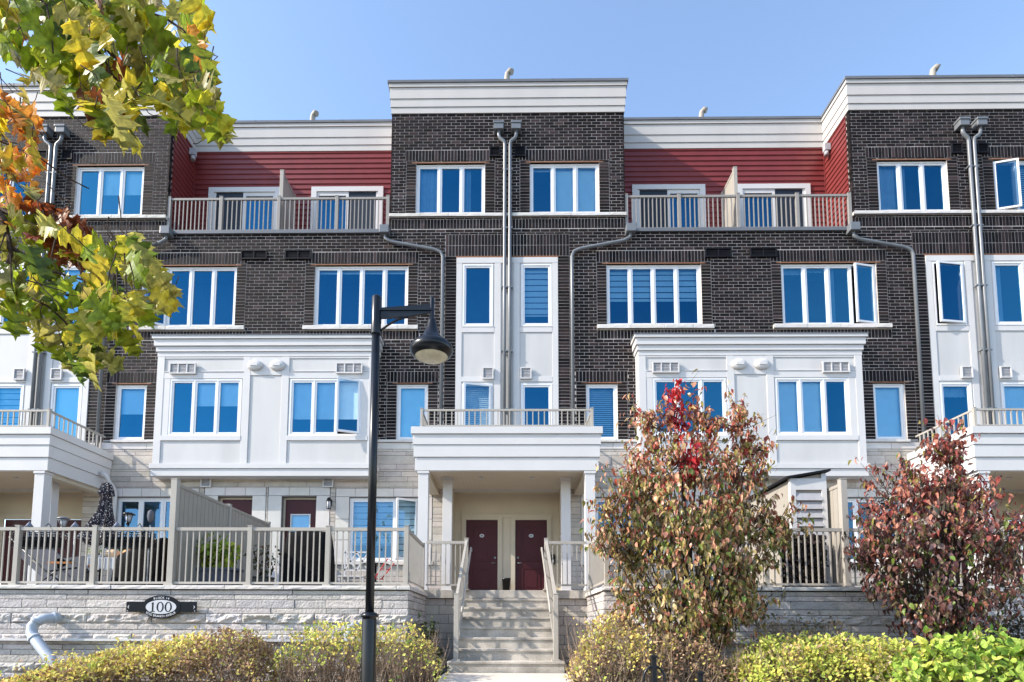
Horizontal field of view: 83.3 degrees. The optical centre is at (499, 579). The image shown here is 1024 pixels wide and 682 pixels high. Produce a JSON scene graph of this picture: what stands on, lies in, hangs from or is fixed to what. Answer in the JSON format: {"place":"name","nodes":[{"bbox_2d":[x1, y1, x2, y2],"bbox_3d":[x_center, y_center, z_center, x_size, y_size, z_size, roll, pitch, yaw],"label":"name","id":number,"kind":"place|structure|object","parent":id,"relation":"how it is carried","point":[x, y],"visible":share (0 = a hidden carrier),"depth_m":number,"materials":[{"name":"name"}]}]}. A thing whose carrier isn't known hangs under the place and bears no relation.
{"place":"outdoors","nodes":[
{"label":"outdoors","id":0,"kind":"place"},
{"bbox_2d":[41,569,89,584],"bbox_3d":[-9.201,0.011,12.264,0.860,0.554,0.460,0,-5,1],"label":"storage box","id":1,"kind":"object","parent":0,"point":[87,575],"depth_m":12.07,"materials":[{"name":"grey plastic"}]},
{"bbox_2d":[84,547,107,556],"bbox_3d":[-8.442,-0.556,12.099,0.433,0.253,0.286,0,-5,1],"label":"potted plant","id":2,"kind":"object","parent":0,"point":[99,553],"visible":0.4,"depth_m":12.03,"materials":[{"name":"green plant"}]},
{"bbox_2d":[0,672,591,681],"bbox_3d":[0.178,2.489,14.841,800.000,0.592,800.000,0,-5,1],"label":"ground","id":3,"kind":"structure","parent":0,"point":[315,681],"depth_m":10.23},
{"bbox_2d":[0,0,238,391],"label":"maple tree","id":4,"kind":"object","parent":3,"relation":"on","point":[69,41],"visible":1,"depth_m":2.43,"materials":[{"name":"green plant"}]},
{"bbox_2d":[0,626,302,681],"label":"spirea shrub","id":5,"kind":"object","parent":3,"relation":"on","point":[112,664],"visible":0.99,"depth_m":8.53,"materials":[{"name":"yellow plant"}]},
{"bbox_2d":[0,585,427,681],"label":"terrace wall","id":6,"kind":"structure","parent":3,"relation":"on","point":[37,622],"depth_m":10.31,"materials":[{"name":"stone"}]},
{"bbox_2d":[24,521,33,584],"bbox_3d":[-8.928,-0.466,10.895,0.170,1.274,0.162,0,-5,1],"label":"stake light","id":7,"kind":"object","parent":6,"relation":"on","point":[28,524],"visible":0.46,"depth_m":10.89,"materials":[{"name":"grey plastic"}]},
{"bbox_2d":[8,531,98,584],"bbox_3d":[-9.022,-0.370,11.591,1.531,1.226,0.700,0,-5,1],"label":"lounge chair","id":8,"kind":"object","parent":6,"relation":"on","point":[57,565],"visible":0.43,"depth_m":11.56,"materials":[{"name":"black metal"}]},
{"bbox_2d":[56,516,69,584],"bbox_3d":[-8.513,-0.512,11.195,0.230,1.419,0.230,0,-5,1],"label":"solar lantern","id":9,"kind":"object","parent":6,"relation":"on","point":[63,520],"visible":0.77,"depth_m":11.21,"materials":[{"name":"black metal"}]},
{"bbox_2d":[70,521,78,584],"bbox_3d":[-8.048,-0.464,10.884,0.170,1.274,0.162,0,-5,1],"label":"stake light","id":10,"kind":"object","parent":6,"relation":"on","point":[74,524],"visible":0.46,"depth_m":10.89,"materials":[{"name":"grey plastic"}]},
{"bbox_2d":[76,482,115,584],"bbox_3d":[-9.098,-0.931,13.046,0.738,2.564,0.733,2,-5,-22],"label":"patio umbrella","id":11,"kind":"object","parent":6,"relation":"on","point":[103,516],"visible":0.64,"depth_m":13.01,"materials":[{"name":"fabric"}]},
{"bbox_2d":[77,557,116,584],"bbox_3d":[-8.176,-0.062,12.244,1.250,0.704,0.824,0,-5,1],"label":"patio table","id":12,"kind":"object","parent":6,"relation":"on","point":[111,564],"visible":0.2,"depth_m":11.86,"materials":[{"name":"fabric"}]},
{"bbox_2d":[105,548,119,556],"bbox_3d":[-8.194,-0.553,12.248,0.281,0.272,0.285,0,-5,1],"label":"pumpkin","id":13,"kind":"object","parent":12,"relation":"on","point":[112,552],"visible":0.41,"depth_m":12.15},
{"bbox_2d":[122,512,135,584],"bbox_3d":[-7.233,-0.553,11.182,0.230,1.509,0.230,0,-5,1],"label":"solar lantern","id":14,"kind":"object","parent":6,"relation":"on","point":[128,515],"visible":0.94,"depth_m":11.20,"materials":[{"name":"black metal"}]},
{"bbox_2d":[110,538,167,584],"bbox_3d":[-7.136,-0.291,11.559,1.125,1.068,0.562,0,-5,1],"label":"covered barbecue","id":15,"kind":"object","parent":6,"relation":"on","point":[141,569],"visible":0.3,"depth_m":11.32,"materials":[{"name":"black fabric"}]},
{"bbox_2d":[146,510,153,584],"bbox_3d":[-6.862,-0.576,11.279,0.120,1.574,0.117,0,-5,1],"label":"garden lamp","id":16,"kind":"object","parent":6,"relation":"on","point":[150,516],"visible":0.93,"depth_m":11.29,"materials":[{"name":"black metal"}]},
{"bbox_2d":[126,595,196,618],"bbox_3d":[-6.018,0.496,10.263,1.260,0.414,0.032,0,-5,1],"label":"address sign","id":17,"kind":"object","parent":6,"relation":"attached to","point":[161,606],"visible":1,"depth_m":10.25,"materials":[{"name":"black metal"}]},
{"bbox_2d":[0,525,409,585],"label":"terrace railing","id":18,"kind":"object","parent":6,"relation":"on","point":[94,529],"visible":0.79,"depth_m":10.54,"materials":[{"name":"beige metal"}]},
{"bbox_2d":[12,523,66,548],"bbox_3d":[-8.620,-0.800,10.741,0.856,0.447,0.373,0,-5,1],"label":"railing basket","id":19,"kind":"object","parent":18,"relation":"hanging from","point":[42,542],"visible":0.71,"depth_m":10.71,"materials":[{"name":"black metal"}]},
{"bbox_2d":[104,523,155,549],"bbox_3d":[-6.920,-0.796,10.718,0.856,0.447,0.373,0,-5,1],"label":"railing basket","id":20,"kind":"object","parent":18,"relation":"hanging from","point":[130,542],"visible":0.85,"depth_m":10.68,"materials":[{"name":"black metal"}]},
{"bbox_2d":[163,478,270,584],"bbox_3d":[-5.965,-0.692,12.652,0.170,1.985,4.310,0,-5,1],"label":"privacy screen","id":21,"kind":"object","parent":6,"relation":"on","point":[189,507],"visible":0.56,"depth_m":11.35,"materials":[{"name":"beige metal"}]},
{"bbox_2d":[195,532,243,584],"bbox_3d":[-5.681,-0.371,11.554,1.101,1.220,0.745,0,-5,1],"label":"potted plant","id":22,"kind":"object","parent":6,"relation":"on","point":[219,564],"visible":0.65,"depth_m":11.41,"materials":[{"name":"green plant"}]},
{"bbox_2d":[244,544,281,584],"bbox_3d":[-4.822,-0.244,11.740,0.669,1.006,0.491,-1,-5,13],"label":"garden chair","id":23,"kind":"object","parent":6,"relation":"on","point":[260,578],"visible":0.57,"depth_m":11.71,"materials":[{"name":"black metal"}]},
{"bbox_2d":[281,531,334,585],"bbox_3d":[-3.903,-0.364,11.824,1.023,1.282,0.613,0,-5,1],"label":"covered barbecue","id":24,"kind":"object","parent":6,"relation":"on","point":[310,554],"visible":0.52,"depth_m":11.57,"materials":[{"name":"black fabric"}]},
{"bbox_2d":[338,551,365,585],"bbox_3d":[-3.385,-0.137,13.405,0.600,1.084,0.500,0,-5,1],"label":"garden chair","id":25,"kind":"object","parent":6,"relation":"on","point":[346,569],"visible":0.59,"depth_m":13.63,"materials":[{"name":"white metal"}]},
{"bbox_2d":[362,563,388,581],"bbox_3d":[-2.791,0.015,12.983,0.600,0.714,0.600,0,-5,1],"label":"side table","id":26,"kind":"object","parent":6,"relation":"on","point":[376,565],"visible":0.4,"depth_m":12.98,"materials":[{"name":"black metal"}]},
{"bbox_2d":[375,558,394,585],"bbox_3d":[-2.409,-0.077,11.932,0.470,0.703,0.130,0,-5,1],"label":"garden chair","id":27,"kind":"object","parent":6,"relation":"on","point":[386,572],"visible":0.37,"depth_m":11.90,"materials":[{"name":"white metal"}]},
{"bbox_2d":[409,529,424,591],"bbox_3d":[-1.678,-0.322,11.562,0.144,1.095,2.042,0,-5,1],"label":"terrace side railing","id":28,"kind":"object","parent":6,"relation":"on","point":[416,561],"visible":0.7,"depth_m":11.64,"materials":[{"name":"beige metal"}]},
{"bbox_2d":[246,618,450,681],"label":"spirea shrub","id":29,"kind":"object","parent":3,"relation":"on","point":[352,674],"visible":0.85,"depth_m":8.70,"materials":[{"name":"yellow plant"}]},
{"bbox_2d":[361,294,452,681],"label":"street lamp","id":30,"kind":"object","parent":3,"relation":"on","point":[430,345],"visible":1,"depth_m":7.74,"materials":[{"name":"black metal"}]},
{"bbox_2d":[394,612,449,681],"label":"leafy shrub","id":31,"kind":"object","parent":3,"relation":"on","point":[426,631],"visible":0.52,"depth_m":9.86,"materials":[{"name":"green plant"}]},
{"bbox_2d":[0,64,1023,672],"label":"townhouse row","id":32,"kind":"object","parent":3,"relation":"on","point":[526,256],"visible":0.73,"depth_m":15.70,"materials":[{"name":"brick"}]},
{"bbox_2d":[0,384,24,424],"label":"window","id":33,"kind":"structure","parent":32,"relation":"in","point":[11,395],"depth_m":15.74,"materials":[{"name":"glass"}]},
{"bbox_2d":[0,168,29,213],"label":"window","id":34,"kind":"structure","parent":32,"relation":"in","point":[14,184],"depth_m":16.91,"materials":[{"name":"glass"}]},
{"bbox_2d":[0,266,29,327],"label":"window","id":35,"kind":"structure","parent":32,"relation":"in","point":[2,319],"depth_m":15.87,"materials":[{"name":"glass"}]},
{"bbox_2d":[1,520,30,584],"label":"entry door","id":36,"kind":"structure","parent":32,"relation":"in","point":[8,523],"depth_m":15.82,"materials":[{"name":"red paint"}]},
{"bbox_2d":[0,408,105,448],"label":"porch roof railing","id":37,"kind":"object","parent":32,"relation":"on","point":[49,411],"visible":0.84,"depth_m":13.54,"materials":[{"name":"beige metal"}]},
{"bbox_2d":[51,384,82,438],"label":"window","id":38,"kind":"structure","parent":32,"relation":"in","point":[66,399],"depth_m":15.68,"materials":[{"name":"glass"}]},
{"bbox_2d":[57,520,81,557],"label":"entry door","id":39,"kind":"structure","parent":32,"relation":"in","point":[70,522],"depth_m":15.82,"materials":[{"name":"red paint"}]},
{"bbox_2d":[61,266,89,323],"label":"window","id":40,"kind":"structure","parent":32,"relation":"in","point":[73,270],"depth_m":15.97,"materials":[{"name":"glass"}]},
{"bbox_2d":[75,167,143,214],"bbox_3d":[-10.915,-10.835,16.575,1.916,1.490,0.800,0,-5,1],"label":"window","id":41,"kind":"structure","parent":32,"relation":"in","point":[105,184],"depth_m":16.33,"materials":[{"name":"glass"}]},
{"bbox_2d":[114,385,146,439],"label":"window","id":42,"kind":"structure","parent":32,"relation":"in","point":[131,399],"depth_m":15.78,"materials":[{"name":"glass"}]},
{"bbox_2d":[117,498,169,549],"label":"window","id":43,"kind":"structure","parent":32,"relation":"in","point":[140,507],"depth_m":15.67,"materials":[{"name":"glass"}]},
{"bbox_2d":[142,267,236,325],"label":"window","id":44,"kind":"structure","parent":32,"relation":"in","point":[209,293],"depth_m":16.65,"materials":[{"name":"glass"}]},
{"bbox_2d":[168,379,241,435],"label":"window","id":45,"kind":"structure","parent":32,"relation":"in","point":[197,407],"depth_m":15.35,"materials":[{"name":"glass"}]},
{"bbox_2d":[223,500,251,514],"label":"terrace door","id":46,"kind":"structure","parent":32,"relation":"in","point":[245,506],"depth_m":15.47,"materials":[{"name":"red paint"}]},
{"bbox_2d":[207,187,279,229],"bbox_3d":[-7.675,-10.640,17.515,2.170,2.310,0.520,0,-5,1],"label":"sliding door","id":47,"kind":"structure","parent":32,"relation":"in","point":[214,192],"depth_m":17.35,"materials":[{"name":"blue glass"}]},
{"bbox_2d":[166,195,389,229],"bbox_3d":[-6.155,-10.156,16.058,6.228,1.070,0.102,0,-5,1],"label":"roof terrace railing","id":48,"kind":"object","parent":32,"relation":"on","point":[279,199],"visible":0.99,"depth_m":16.05,"materials":[{"name":"grey metal"}]},
{"bbox_2d":[279,169,295,228],"bbox_3d":[-6.131,-10.515,16.676,0.112,2.030,1.002,0,-5,1],"label":"roof terrace divider","id":49,"kind":"object","parent":32,"relation":"on","point":[286,190],"visible":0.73,"depth_m":16.55,"materials":[{"name":"beige metal"}]},
{"bbox_2d":[284,500,315,548],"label":"terrace door","id":50,"kind":"structure","parent":32,"relation":"in","point":[299,513],"depth_m":15.44,"materials":[{"name":"red paint"}]},
{"bbox_2d":[288,377,361,434],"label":"window","id":51,"kind":"structure","parent":32,"relation":"in","point":[316,406],"depth_m":15.27,"materials":[{"name":"glass"}]},
{"bbox_2d":[310,186,383,228],"bbox_3d":[-4.565,-10.632,17.473,2.170,2.310,0.520,0,-5,1],"label":"sliding door","id":52,"kind":"structure","parent":32,"relation":"in","point":[321,191],"depth_m":17.31,"materials":[{"name":"blue glass"}]},
{"bbox_2d":[314,266,407,324],"bbox_3d":[-3.775,-7.721,16.217,2.568,1.747,0.800,0,-5,1],"label":"window","id":53,"kind":"structure","parent":32,"relation":"in","point":[343,295],"depth_m":16.47,"materials":[{"name":"glass"}]},
{"bbox_2d":[349,498,417,560],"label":"window","id":54,"kind":"structure","parent":32,"relation":"in","point":[390,512],"depth_m":15.40,"materials":[{"name":"glass"}]},
{"bbox_2d":[396,385,427,438],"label":"window","id":55,"kind":"structure","parent":32,"relation":"in","point":[410,398],"depth_m":15.63,"materials":[{"name":"glass"}]},
{"bbox_2d":[426,541,463,585],"bbox_3d":[-1.170,-0.342,12.570,0.850,0.980,0.050,0,-5,1],"label":"landing railing","id":56,"kind":"object","parent":32,"relation":"on","point":[445,543],"visible":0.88,"depth_m":12.57,"materials":[{"name":"beige metal"}]},
{"bbox_2d":[416,165,484,212],"bbox_3d":[-1.350,-10.810,16.448,1.916,1.490,0.800,0,-5,1],"label":"window","id":57,"kind":"structure","parent":32,"relation":"in","point":[439,188],"depth_m":16.21,"materials":[{"name":"glass"}]},
{"bbox_2d":[461,382,492,424],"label":"window","id":58,"kind":"structure","parent":32,"relation":"in","point":[474,395],"depth_m":15.58,"materials":[{"name":"glass"}]},
{"bbox_2d":[462,264,492,325],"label":"window","id":59,"kind":"structure","parent":32,"relation":"in","point":[477,302],"depth_m":16.48,"materials":[{"name":"glass"}]},
{"bbox_2d":[466,520,497,589],"bbox_3d":[-0.474,-0.557,15.628,0.860,2.110,0.126,0,-5,1],"label":"entry door","id":60,"kind":"structure","parent":32,"relation":"in","point":[482,535],"depth_m":15.65,"materials":[{"name":"red paint"}]},
{"bbox_2d":[502,578,510,589],"bbox_3d":[0.189,0.228,15.234,0.233,0.495,0.233,0,-5,1],"label":"flower pot","id":61,"kind":"object","parent":32,"relation":"on","point":[506,583],"visible":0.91,"depth_m":15.14,"materials":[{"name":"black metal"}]},
{"bbox_2d":[420,407,593,425],"bbox_3d":[0.187,-3.653,14.301,4.032,0.500,1.916,0,-5,1],"label":"porch roof railing","id":62,"kind":"object","parent":32,"relation":"on","point":[588,422],"visible":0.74,"depth_m":13.37,"materials":[{"name":"beige metal"}]},
{"bbox_2d":[515,520,546,589],"bbox_3d":[0.866,-0.553,15.610,0.860,2.110,0.126,0,-5,1],"label":"entry door","id":63,"kind":"structure","parent":32,"relation":"in","point":[530,535],"depth_m":15.63,"materials":[{"name":"red paint"}]},
{"bbox_2d":[521,264,551,325],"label":"window","id":64,"kind":"structure","parent":32,"relation":"in","point":[536,279],"depth_m":15.81,"materials":[{"name":"glass"}]},
{"bbox_2d":[521,383,551,424],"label":"window","id":65,"kind":"structure","parent":32,"relation":"in","point":[533,395],"depth_m":16.19,"materials":[{"name":"glass"}]},
{"bbox_2d":[530,164,598,211],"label":"window","id":66,"kind":"structure","parent":32,"relation":"in","point":[553,187],"depth_m":16.12,"materials":[{"name":"glass"}]},
{"bbox_2d":[548,541,586,585],"bbox_3d":[1.480,-0.336,12.535,0.850,0.980,0.050,0,-5,1],"label":"landing railing","id":67,"kind":"object","parent":32,"relation":"on","point":[567,543],"visible":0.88,"depth_m":12.53,"materials":[{"name":"beige metal"}]},
{"bbox_2d":[586,384,617,438],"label":"window","id":68,"kind":"structure","parent":32,"relation":"in","point":[603,397],"depth_m":15.61,"materials":[{"name":"glass"}]},
{"bbox_2d":[595,498,663,561],"bbox_3d":[3.448,-1.260,15.569,1.840,1.690,0.800,0,-5,1],"label":"window","id":69,"kind":"structure","parent":32,"relation":"in","point":[598,501],"depth_m":15.82,"materials":[{"name":"plastic"}]},
{"bbox_2d":[606,265,701,323],"bbox_3d":[4.218,-7.701,16.111,2.568,1.747,0.800,0,-5,1],"label":"window","id":70,"kind":"structure","parent":32,"relation":"in","point":[636,294],"depth_m":15.88,"materials":[{"name":"glass"}]},
{"bbox_2d":[632,184,705,226],"bbox_3d":[5.056,-10.607,17.346,2.170,2.310,0.520,0,-5,1],"label":"sliding door","id":71,"kind":"structure","parent":32,"relation":"in","point":[637,189],"depth_m":17.18,"materials":[{"name":"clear glass"}]},
{"bbox_2d":[653,378,727,434],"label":"window","id":72,"kind":"structure","parent":32,"relation":"in","point":[716,387],"depth_m":15.49,"materials":[{"name":"glass"}]},
{"bbox_2d":[699,500,731,586],"bbox_3d":[5.702,-0.769,15.226,0.820,2.670,0.082,0,-5,1],"label":"terrace door","id":73,"kind":"structure","parent":32,"relation":"in","point":[702,503],"depth_m":15.23,"materials":[{"name":"red paint"}]},
{"bbox_2d":[721,166,737,226],"bbox_3d":[6.600,-10.482,16.507,0.112,2.030,1.002,0,-5,1],"label":"roof terrace divider","id":74,"kind":"object","parent":32,"relation":"on","point":[731,187],"visible":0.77,"depth_m":16.38,"materials":[{"name":"beige metal"}]},
{"bbox_2d":[625,192,852,227],"bbox_3d":[6.576,-10.123,15.890,6.228,1.070,0.102,0,-5,1],"label":"roof terrace railing","id":75,"kind":"object","parent":32,"relation":"on","point":[796,196],"visible":0.93,"depth_m":15.88,"materials":[{"name":"grey metal"}]},
{"bbox_2d":[738,183,810,226],"bbox_3d":[8.166,-10.599,17.305,2.170,2.310,0.520,0,-5,1],"label":"sliding door","id":76,"kind":"structure","parent":32,"relation":"in","point":[784,188],"depth_m":17.14,"materials":[{"name":"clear glass"}]},
{"bbox_2d":[775,378,850,434],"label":"window","id":77,"kind":"structure","parent":32,"relation":"in","point":[804,406],"depth_m":15.09,"materials":[{"name":"glass"}]},
{"bbox_2d":[781,262,877,323],"bbox_3d":[8.955,-7.695,15.975,2.568,1.747,0.948,0,-5,1],"label":"window","id":78,"kind":"structure","parent":32,"relation":"in","point":[811,293],"depth_m":16.11,"materials":[{"name":"glass"}]},
{"bbox_2d":[848,499,902,561],"bbox_3d":[9.679,-1.244,15.486,1.840,1.690,0.800,0,-5,1],"label":"window","id":79,"kind":"structure","parent":32,"relation":"in","point":[852,524],"depth_m":15.20,"materials":[{"name":"plastic"}]},
{"bbox_2d":[873,384,905,438],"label":"window","id":80,"kind":"structure","parent":32,"relation":"in","point":[889,407],"depth_m":15.45,"materials":[{"name":"glass"}]},
{"bbox_2d":[877,161,947,209],"bbox_3d":[11.381,-10.778,16.279,1.916,1.490,0.800,0,-5,1],"label":"window","id":81,"kind":"structure","parent":32,"relation":"in","point":[901,185],"depth_m":16.04,"materials":[{"name":"glass"}]},
{"bbox_2d":[932,261,966,324],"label":"window","id":82,"kind":"structure","parent":32,"relation":"in","point":[948,277],"depth_m":15.78,"materials":[{"name":"glass"}]},
{"bbox_2d":[942,521,968,586],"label":"entry door","id":83,"kind":"structure","parent":32,"relation":"in","point":[963,565],"depth_m":15.45,"materials":[{"name":"red paint"}]},
{"bbox_2d":[939,383,972,434],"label":"window","id":84,"kind":"structure","parent":32,"relation":"in","point":[955,398],"depth_m":15.45,"materials":[{"name":"glass"}]},
{"bbox_2d":[915,407,1023,448],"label":"porch roof railing","id":85,"kind":"object","parent":32,"relation":"on","point":[973,410],"visible":0.66,"depth_m":13.23,"materials":[{"name":"beige metal"}]},
{"bbox_2d":[991,261,1023,324],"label":"window","id":86,"kind":"structure","parent":32,"relation":"in","point":[1007,277],"depth_m":15.71,"materials":[{"name":"glass"}]},
{"bbox_2d":[993,521,1021,586],"bbox_3d":[13.597,-0.518,15.472,0.860,2.110,0.065,0,-5,1],"label":"entry door","id":87,"kind":"structure","parent":32,"relation":"in","point":[996,521],"depth_m":15.44,"materials":[{"name":"red paint"}]},
{"bbox_2d":[993,158,1023,209],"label":"window","id":88,"kind":"structure","parent":32,"relation":"in","point":[1009,173],"depth_m":16.01,"materials":[{"name":"glass"}]},
{"bbox_2d":[1000,382,1023,423],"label":"window","id":89,"kind":"structure","parent":32,"relation":"in","point":[1012,393],"depth_m":15.37,"materials":[{"name":"glass"}]},
{"bbox_2d":[561,610,743,681],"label":"spirea shrub","id":90,"kind":"object","parent":3,"relation":"on","point":[584,669],"visible":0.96,"depth_m":8.42,"materials":[{"name":"yellow plant"}]},
{"bbox_2d":[642,654,665,681],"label":"iron post","id":91,"kind":"object","parent":3,"relation":"on","point":[654,667],"visible":1,"depth_m":6.89,"materials":[{"name":"black metal"}]},
{"bbox_2d":[578,369,814,681],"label":"dogwood shrub","id":92,"kind":"object","parent":3,"relation":"on","point":[702,608],"visible":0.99,"depth_m":8.84,"materials":[{"name":"brown plant"}]},
{"bbox_2d":[696,671,704,681],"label":"iron post","id":93,"kind":"object","parent":3,"relation":"on","point":[699,676],"visible":1,"depth_m":6.87,"materials":[{"name":"black metal"}]},
{"bbox_2d":[585,586,1023,681],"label":"terrace wall","id":94,"kind":"structure","parent":3,"relation":"on","point":[864,615],"depth_m":10.18,"materials":[{"name":"stone"}]},
{"bbox_2d":[587,537,603,592],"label":"terrace side railing","id":95,"kind":"object","parent":94,"relation":"on","point":[595,570],"visible":0.59,"depth_m":11.86,"materials":[{"name":"beige metal"}]},
{"bbox_2d":[747,469,830,586],"bbox_3d":[5.836,-0.854,11.710,0.820,2.294,1.940,0,-5,1],"label":"storage locker","id":96,"kind":"object","parent":94,"relation":"on","point":[809,489],"visible":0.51,"depth_m":10.88,"materials":[{"name":"beige wood"}]},
{"bbox_2d":[745,478,854,586],"bbox_3d":[6.277,-0.660,12.490,0.170,1.985,4.310,0,-5,1],"label":"privacy screen","id":97,"kind":"object","parent":94,"relation":"on","point":[837,501],"visible":0.11,"depth_m":10.51,"materials":[{"name":"beige metal"}]},
{"bbox_2d":[781,533,828,586],"bbox_3d":[5.601,-0.331,10.580,0.858,1.065,0.227,0,-5,1],"label":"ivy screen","id":98,"kind":"object","parent":94,"relation":"on","point":[802,561],"visible":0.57,"depth_m":10.56,"materials":[{"name":"green plant"}]},
{"bbox_2d":[602,526,1023,586],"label":"terrace railing","id":99,"kind":"object","parent":94,"relation":"on","point":[765,578],"visible":0.2,"depth_m":10.38,"materials":[{"name":"beige metal"}]},
{"bbox_2d":[745,612,878,681],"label":"spirea shrub","id":100,"kind":"object","parent":3,"relation":"on","point":[800,630],"visible":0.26,"depth_m":9.61,"materials":[{"name":"yellow plant"}]},
{"bbox_2d":[717,626,936,681],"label":"spirea shrub","id":101,"kind":"object","parent":3,"relation":"on","point":[811,663],"visible":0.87,"depth_m":8.01,"materials":[{"name":"yellow plant"}]},
{"bbox_2d":[841,415,1023,677],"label":"dogwood shrub","id":102,"kind":"object","parent":3,"relation":"on","point":[919,547],"visible":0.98,"depth_m":8.76,"materials":[{"name":"red plant"}]},
{"bbox_2d":[874,624,1023,681],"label":"leafy shrub","id":103,"kind":"object","parent":3,"relation":"on","point":[984,664],"visible":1,"depth_m":7.34,"materials":[{"name":"green plant"}]},
{"bbox_2d":[961,610,1023,681],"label":"spirea shrub","id":104,"kind":"object","parent":3,"relation":"on","point":[1015,628],"visible":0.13,"depth_m":9.12,"materials":[{"name":"green plant"}]},
{"bbox_2d":[437,673,574,681],"bbox_3d":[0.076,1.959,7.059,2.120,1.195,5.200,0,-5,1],"label":"front path","id":105,"kind":"structure","parent":0,"point":[505,677],"depth_m":9.01,"materials":[{"name":"concrete"}]},
{"bbox_2d":[447,590,564,672],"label":"entry stairs","id":106,"kind":"structure","parent":105,"relation":"on","point":[505,631],"depth_m":10.90,"materials":[{"name":"concrete"}]},
{"bbox_2d":[451,538,471,660],"bbox_3d":[-0.701,0.265,11.184,0.192,2.500,2.542,0,-5,1],"label":"stair railing","id":107,"kind":"object","parent":106,"relation":"on","point":[460,593],"visible":0.98,"depth_m":10.54,"materials":[{"name":"beige metal"}]},
{"bbox_2d":[541,538,559,661],"bbox_3d":[0.971,0.269,11.162,0.192,2.500,2.542,0,-5,1],"label":"stair railing","id":108,"kind":"object","parent":106,"relation":"on","point":[550,589],"visible":1,"depth_m":10.60,"materials":[{"name":"beige metal"}]}
]}

